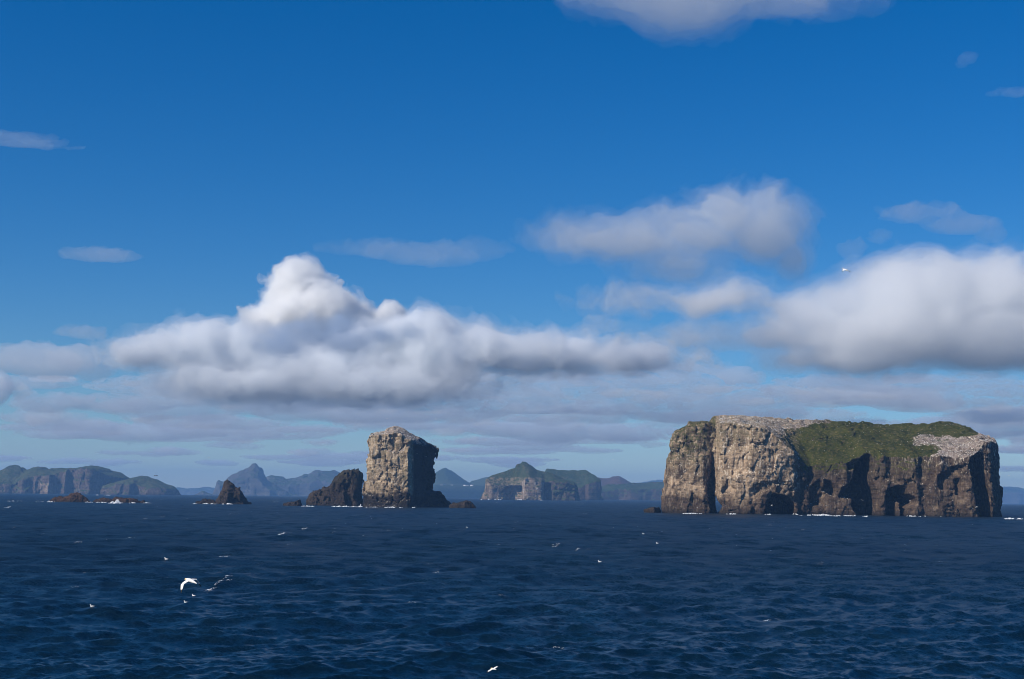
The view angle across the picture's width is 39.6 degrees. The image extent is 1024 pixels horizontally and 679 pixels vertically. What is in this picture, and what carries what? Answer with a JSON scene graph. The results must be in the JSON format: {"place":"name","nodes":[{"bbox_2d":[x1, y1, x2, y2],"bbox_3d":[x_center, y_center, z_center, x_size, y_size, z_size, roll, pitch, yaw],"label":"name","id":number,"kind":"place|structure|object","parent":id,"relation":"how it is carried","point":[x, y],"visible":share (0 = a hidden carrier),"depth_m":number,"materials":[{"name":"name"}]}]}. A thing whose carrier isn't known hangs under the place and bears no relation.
{"place":"outdoors","nodes":[
{"label":"outdoors","id":0,"kind":"place"},
{"bbox_2d":[0,465,128,493],"bbox_3d":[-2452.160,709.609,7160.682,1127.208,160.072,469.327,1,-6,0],"label":"grassy island","id":1,"kind":"structure","parent":0,"point":[18,479],"depth_m":6990.26,"materials":[{"name":"grey stone"}]},
{"bbox_2d":[100,476,180,494],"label":"grassy island","id":2,"kind":"structure","parent":0,"point":[142,485],"depth_m":6889.59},
{"bbox_2d":[181,578,200,592],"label":"gannet","id":3,"kind":"object","parent":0,"point":[188,580],"visible":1,"depth_m":78.94,"materials":[{"name":"white"}]},
{"bbox_2d":[176,487,214,494],"bbox_3d":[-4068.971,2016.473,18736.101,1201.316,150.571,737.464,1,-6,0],"label":"mountain range","id":4,"kind":"structure","parent":0,"point":[189,491],"depth_m":18465.06,"materials":[{"name":"blue stone"}]},
{"bbox_2d":[212,463,297,495],"bbox_3d":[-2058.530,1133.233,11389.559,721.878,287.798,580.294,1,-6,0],"label":"mountain","id":5,"kind":"structure","parent":0,"point":[251,480],"depth_m":11195.64,"materials":[{"name":"blue stone"}]},
{"bbox_2d":[266,470,363,496],"bbox_3d":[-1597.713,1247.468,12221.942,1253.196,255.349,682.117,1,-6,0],"label":"mountain","id":6,"kind":"structure","parent":0,"point":[306,484],"depth_m":12030.41,"materials":[{"name":"blue stone"}]},
{"bbox_2d":[433,468,471,484],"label":"mountain","id":7,"kind":"structure","parent":0,"point":[444,476],"depth_m":11134.83,"materials":[{"name":"blue stone"}]},
{"bbox_2d":[469,477,487,485],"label":"mountain","id":8,"kind":"structure","parent":0,"point":[481,482],"depth_m":11451.47,"materials":[{"name":"blue stone"}]},
{"bbox_2d":[0,493,1023,678],"bbox_3d":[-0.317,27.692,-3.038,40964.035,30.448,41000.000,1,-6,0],"label":"sea","id":9,"kind":"structure","parent":0,"point":[329,592],"depth_m":212.98,"materials":[{"name":"liquid"}]},
{"bbox_2d":[47,492,89,501],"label":"skerry","id":10,"kind":"structure","parent":9,"relation":"in","point":[75,497],"depth_m":1791.91,"materials":[{"name":"stone"}]},
{"bbox_2d":[48,499,146,503],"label":"surf","id":11,"kind":"structure","parent":9,"relation":"on","point":[117,501],"depth_m":1739.21,"materials":[{"name":"liquid"}]},
{"bbox_2d":[93,497,145,502],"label":"skerry","id":12,"kind":"structure","parent":9,"relation":"in","point":[122,500],"depth_m":1791.83,"materials":[{"name":"stone"}]},
{"bbox_2d":[194,491,212,494],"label":"sea rock","id":13,"kind":"object","parent":9,"relation":"in","point":[202,493],"visible":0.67,"depth_m":10745.17,"materials":[{"name":"blue stone"}]},
{"bbox_2d":[195,480,251,503],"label":"pinnacle rock","id":14,"kind":"object","parent":9,"relation":"in","point":[230,492],"visible":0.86,"depth_m":1755.35,"materials":[{"name":"grey stone"}]},
{"bbox_2d":[283,499,301,505],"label":"skerry","id":15,"kind":"structure","parent":9,"relation":"in","point":[296,503],"depth_m":1614.17,"materials":[{"name":"grey stone"}]},
{"bbox_2d":[306,468,363,505],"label":"sea rock","id":16,"kind":"object","parent":9,"relation":"in","point":[344,488],"visible":0.94,"depth_m":1717.47,"materials":[{"name":"stone"}]},
{"bbox_2d":[311,505,414,507],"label":"surf","id":17,"kind":"structure","parent":9,"relation":"on","point":[362,506],"depth_m":1557.06,"materials":[{"name":"liquid"}]},
{"bbox_2d":[6,501,767,620],"bbox_3d":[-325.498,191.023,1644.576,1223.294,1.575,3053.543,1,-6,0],"label":"whitecaps","id":18,"kind":"object","parent":9,"relation":"on","point":[302,528],"visible":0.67,"depth_m":399.24,"materials":[{"name":"liquid"}]},
{"bbox_2d":[362,426,450,506],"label":"sea stack","id":19,"kind":"object","parent":9,"relation":"in","point":[402,473],"visible":0.95,"depth_m":1588.91,"materials":[{"name":"beige stone"}]},
{"bbox_2d":[371,426,422,454],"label":"gannet colony","id":20,"kind":"object","parent":19,"relation":"on","point":[395,432],"visible":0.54,"depth_m":1608.43,"materials":[{"name":"white"}]},
{"bbox_2d":[433,485,484,497],"bbox_3d":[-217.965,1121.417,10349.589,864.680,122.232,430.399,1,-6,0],"label":"coastal plain","id":21,"kind":"structure","parent":9,"relation":"in","point":[460,491],"depth_m":10193.89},
{"bbox_2d":[449,500,475,507],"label":"skerry","id":22,"kind":"structure","parent":9,"relation":"in","point":[466,504],"depth_m":1572.85,"materials":[{"name":"grey stone"}]},
{"bbox_2d":[643,507,660,512],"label":"skerry","id":23,"kind":"structure","parent":9,"relation":"in","point":[653,510],"depth_m":1328.38,"materials":[{"name":"grey stone"}]},
{"bbox_2d":[601,482,717,500],"bbox_3d":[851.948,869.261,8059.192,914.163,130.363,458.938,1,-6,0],"label":"headland","id":24,"kind":"structure","parent":9,"relation":"in","point":[652,491],"depth_m":7877.38,"materials":[{"name":"blue stone"}]},
{"bbox_2d":[661,415,1002,516],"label":"rock island","id":25,"kind":"object","parent":9,"relation":"in","point":[829,469],"visible":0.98,"depth_m":1311.44,"materials":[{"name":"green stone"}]},
{"bbox_2d":[719,415,830,458],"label":"gannet colony","id":26,"kind":"object","parent":25,"relation":"on","point":[760,422],"visible":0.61,"depth_m":1362.52,"materials":[{"name":"white"}]},
{"bbox_2d":[912,433,992,469],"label":"gannet colony","id":27,"kind":"object","parent":25,"relation":"on","point":[954,443],"visible":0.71,"depth_m":1315.70,"materials":[{"name":"white"}]},
{"bbox_2d":[683,513,1020,518],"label":"surf","id":28,"kind":"structure","parent":9,"relation":"on","point":[826,515],"depth_m":1256.96,"materials":[{"name":"liquid"}]},
{"bbox_2d":[0,0,1023,487],"label":"sky","id":29,"kind":"structure","parent":0,"point":[540,232],"materials":[{"name":"blue"}]},
{"bbox_2d":[479,461,580,500],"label":"grassy island","id":30,"kind":"structure","parent":0,"point":[524,481],"depth_m":5306.99,"materials":[{"name":"stone"}]},
{"bbox_2d":[545,469,602,499],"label":"grassy island","id":31,"kind":"structure","parent":0,"point":[588,484],"depth_m":6428.84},
{"bbox_2d":[598,476,630,485],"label":"mountain","id":32,"kind":"structure","parent":0,"point":[616,480],"depth_m":9749.56,"materials":[{"name":"stone"}]},
{"bbox_2d":[641,480,1023,503],"bbox_3d":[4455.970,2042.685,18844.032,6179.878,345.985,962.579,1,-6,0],"label":"mountain range","id":33,"kind":"structure","parent":0,"point":[1013,495],"depth_m":18430.75,"materials":[{"name":"stone"}]}
]}

